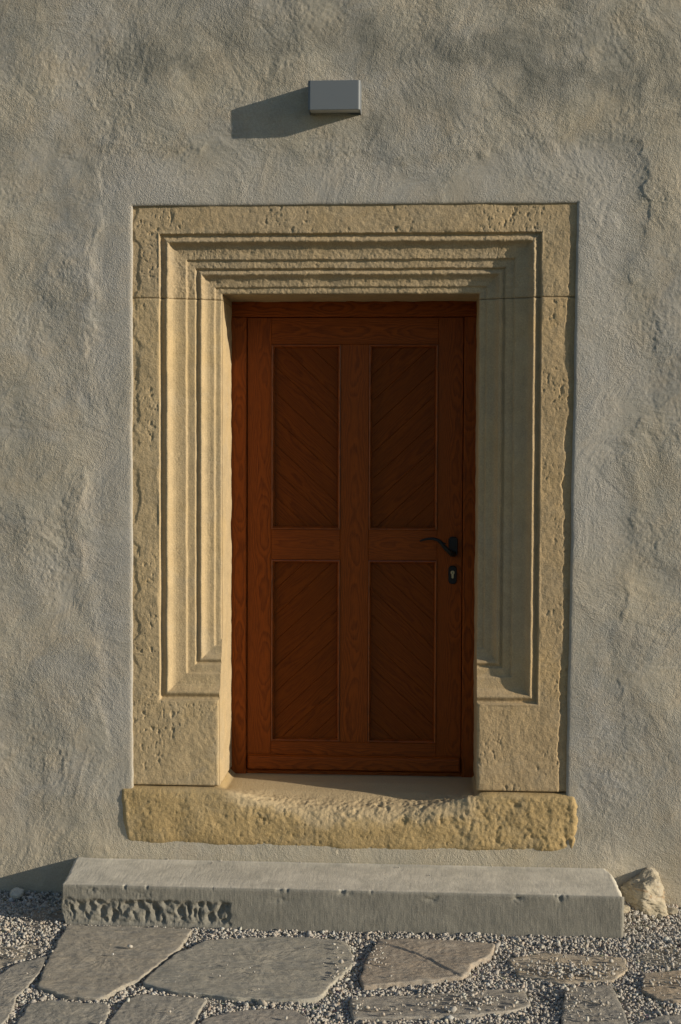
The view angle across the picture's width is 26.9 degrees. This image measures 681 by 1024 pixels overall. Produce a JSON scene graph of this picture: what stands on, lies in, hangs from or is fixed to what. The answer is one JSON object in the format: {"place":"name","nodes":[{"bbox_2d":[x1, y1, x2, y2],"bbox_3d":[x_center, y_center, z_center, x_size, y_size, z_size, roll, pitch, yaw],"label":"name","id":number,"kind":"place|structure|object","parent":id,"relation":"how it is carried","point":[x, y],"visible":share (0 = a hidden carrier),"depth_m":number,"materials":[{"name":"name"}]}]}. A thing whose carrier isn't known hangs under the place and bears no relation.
{"place":"outdoors","nodes":[
{"label":"outdoors","id":0,"kind":"place"},
{"bbox_2d":[0,860,680,1023],"bbox_3d":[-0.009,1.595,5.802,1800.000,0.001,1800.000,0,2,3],"label":"ground","id":1,"kind":"structure","parent":0,"point":[425,993],"depth_m":4.96,"materials":[{"name":"grey gravel"}]},
{"bbox_2d":[10,887,23,898],"bbox_3d":[-1.326,1.560,5.824,0.056,0.043,0.050,0,2,-4],"label":"loose stone","id":2,"kind":"object","parent":1,"relation":"on","point":[16,892],"visible":1,"depth_m":5.81,"materials":[{"name":"grey stone"}]},
{"bbox_2d":[0,943,40,968],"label":"flagstone","id":3,"kind":"object","parent":1,"relation":"on","point":[4,960],"visible":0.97,"depth_m":5.19,"materials":[{"name":"grey stone"}]},
{"bbox_2d":[0,956,47,1023],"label":"flagstone","id":4,"kind":"object","parent":1,"relation":"on","point":[16,980],"visible":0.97,"depth_m":4.89,"materials":[{"name":"grey stone"}]},
{"bbox_2d":[20,909,62,931],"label":"gravel","id":5,"kind":"structure","parent":1,"relation":"on","point":[38,919],"depth_m":5.58,"materials":[{"name":"grey gravel"}]},
{"bbox_2d":[16,1000,109,1023],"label":"flagstone","id":6,"kind":"object","parent":1,"relation":"on","point":[54,1012],"visible":0.99,"depth_m":4.61,"materials":[{"name":"grey stone"}]},
{"bbox_2d":[37,925,191,1002],"bbox_3d":[-0.826,1.621,5.099,0.489,0.047,0.716,0,2,3],"label":"flagstone","id":7,"kind":"object","parent":1,"relation":"on","point":[73,970],"visible":0.98,"depth_m":5.10,"materials":[{"name":"grey stone"}]},
{"bbox_2d":[108,994,206,1023],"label":"flagstone","id":8,"kind":"object","parent":1,"relation":"on","point":[146,1009],"visible":1,"depth_m":4.64,"materials":[{"name":"grey stone"}]},
{"bbox_2d":[143,937,353,1004],"bbox_3d":[-0.313,1.625,5.044,0.714,0.047,0.621,0,2,3],"label":"flagstone","id":9,"kind":"object","parent":1,"relation":"on","point":[284,968],"visible":1,"depth_m":4.99,"materials":[{"name":"grey stone"}]},
{"bbox_2d":[200,1009,309,1023],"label":"flagstone","id":10,"kind":"object","parent":1,"relation":"on","point":[268,1016],"visible":1,"depth_m":4.58,"materials":[{"name":"grey stone"}]},
{"bbox_2d":[0,0,680,908],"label":"plastered wall","id":11,"kind":"structure","parent":1,"relation":"on","point":[114,114],"depth_m":5.70,"materials":[{"name":"paint"}]},
{"bbox_2d":[308,80,361,114],"bbox_3d":[-0.022,-1.638,5.625,0.207,0.114,0.095,0,2,3],"label":"wall lamp","id":12,"kind":"object","parent":11,"relation":"attached to","point":[334,96],"visible":1,"depth_m":5.58,"materials":[{"name":"grey metal"}]},
{"bbox_2d":[122,769,577,850],"bbox_3d":[0.038,1.247,6.016,1.895,0.253,0.499,0,2,3],"label":"threshold stone","id":13,"kind":"object","parent":11,"relation":"attached to","point":[380,812],"visible":0.75,"depth_m":5.80,"materials":[{"name":"stone"}]},
{"bbox_2d":[132,203,576,791],"bbox_3d":[0.054,-0.079,5.972,1.865,2.392,0.474,0,2,3],"label":"door surround","id":14,"kind":"object","parent":11,"relation":"attached to","point":[506,261],"visible":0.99,"depth_m":5.76,"materials":[{"name":"stone"}]},
{"bbox_2d":[222,299,485,776],"bbox_3d":[0.058,0.106,6.152,1.210,2.158,0.152,0,2,3],"label":"wooden door","id":15,"kind":"structure","parent":14,"relation":"attached to","point":[344,663],"depth_m":6.15,"materials":[{"name":"brown wood"}]},
{"bbox_2d":[61,857,623,940],"bbox_3d":[-0.008,1.539,5.637,2.187,0.212,0.424,0,2,3],"label":"stone step","id":16,"kind":"object","parent":1,"relation":"on","point":[405,898],"visible":0.88,"depth_m":5.46,"materials":[{"name":"grey stone"}]},
{"bbox_2d":[360,938,494,990],"bbox_3d":[0.318,1.623,5.071,0.486,0.054,0.472,0,2,3],"label":"flagstone","id":17,"kind":"object","parent":1,"relation":"on","point":[413,962],"visible":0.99,"depth_m":5.07,"materials":[{"name":"grey stone"}]},
{"bbox_2d":[349,988,530,1022],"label":"flagstone","id":18,"kind":"object","parent":1,"relation":"on","point":[416,1013],"visible":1,"depth_m":4.68,"materials":[{"name":"grey stone"}]},
{"bbox_2d":[508,953,627,985],"bbox_3d":[0.812,1.633,5.045,0.429,0.040,0.302,0,2,3],"label":"flagstone","id":19,"kind":"object","parent":1,"relation":"on","point":[593,961],"visible":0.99,"depth_m":5.05,"materials":[{"name":"beige stone"}]},
{"bbox_2d":[561,984,627,1023],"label":"flagstone","id":20,"kind":"object","parent":1,"relation":"on","point":[615,1009],"visible":1,"depth_m":4.66,"materials":[{"name":"grey stone"}]},
{"bbox_2d":[624,905,629,913],"bbox_3d":[1.116,1.564,5.593,0.052,0.033,0.034,-6,11,-25],"label":"loose stone","id":21,"kind":"object","parent":1,"relation":"on","point":[626,908],"visible":0.61,"depth_m":5.58,"materials":[{"name":"beige stone"}]},
{"bbox_2d":[620,867,667,919],"bbox_3d":[1.213,1.521,5.662,0.190,0.181,0.181,0,2,3],"label":"boulder","id":22,"kind":"object","parent":1,"relation":"on","point":[643,891],"visible":0.78,"depth_m":5.62,"materials":[{"name":"beige stone"}]},
{"bbox_2d":[638,1014,680,1023],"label":"flagstone","id":23,"kind":"object","parent":1,"relation":"on","point":[675,1019],"visible":1,"depth_m":4.57,"materials":[{"name":"grey stone"}]},
{"bbox_2d":[639,948,680,969],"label":"flagstone","id":24,"kind":"object","parent":1,"relation":"on","point":[654,959],"visible":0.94,"depth_m":5.17,"materials":[{"name":"grey stone"}]},
{"bbox_2d":[642,970,680,1003],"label":"flagstone","id":25,"kind":"object","parent":1,"relation":"on","point":[669,991],"visible":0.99,"depth_m":4.84,"materials":[{"name":"beige stone"}]},
{"bbox_2d":[666,907,677,914],"bbox_3d":[1.304,1.583,5.641,0.072,0.028,0.045,-4,7,21],"label":"loose stone","id":26,"kind":"object","parent":1,"relation":"on","point":[670,910],"visible":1,"depth_m":5.62,"materials":[{"name":"beige stone"}]}
]}

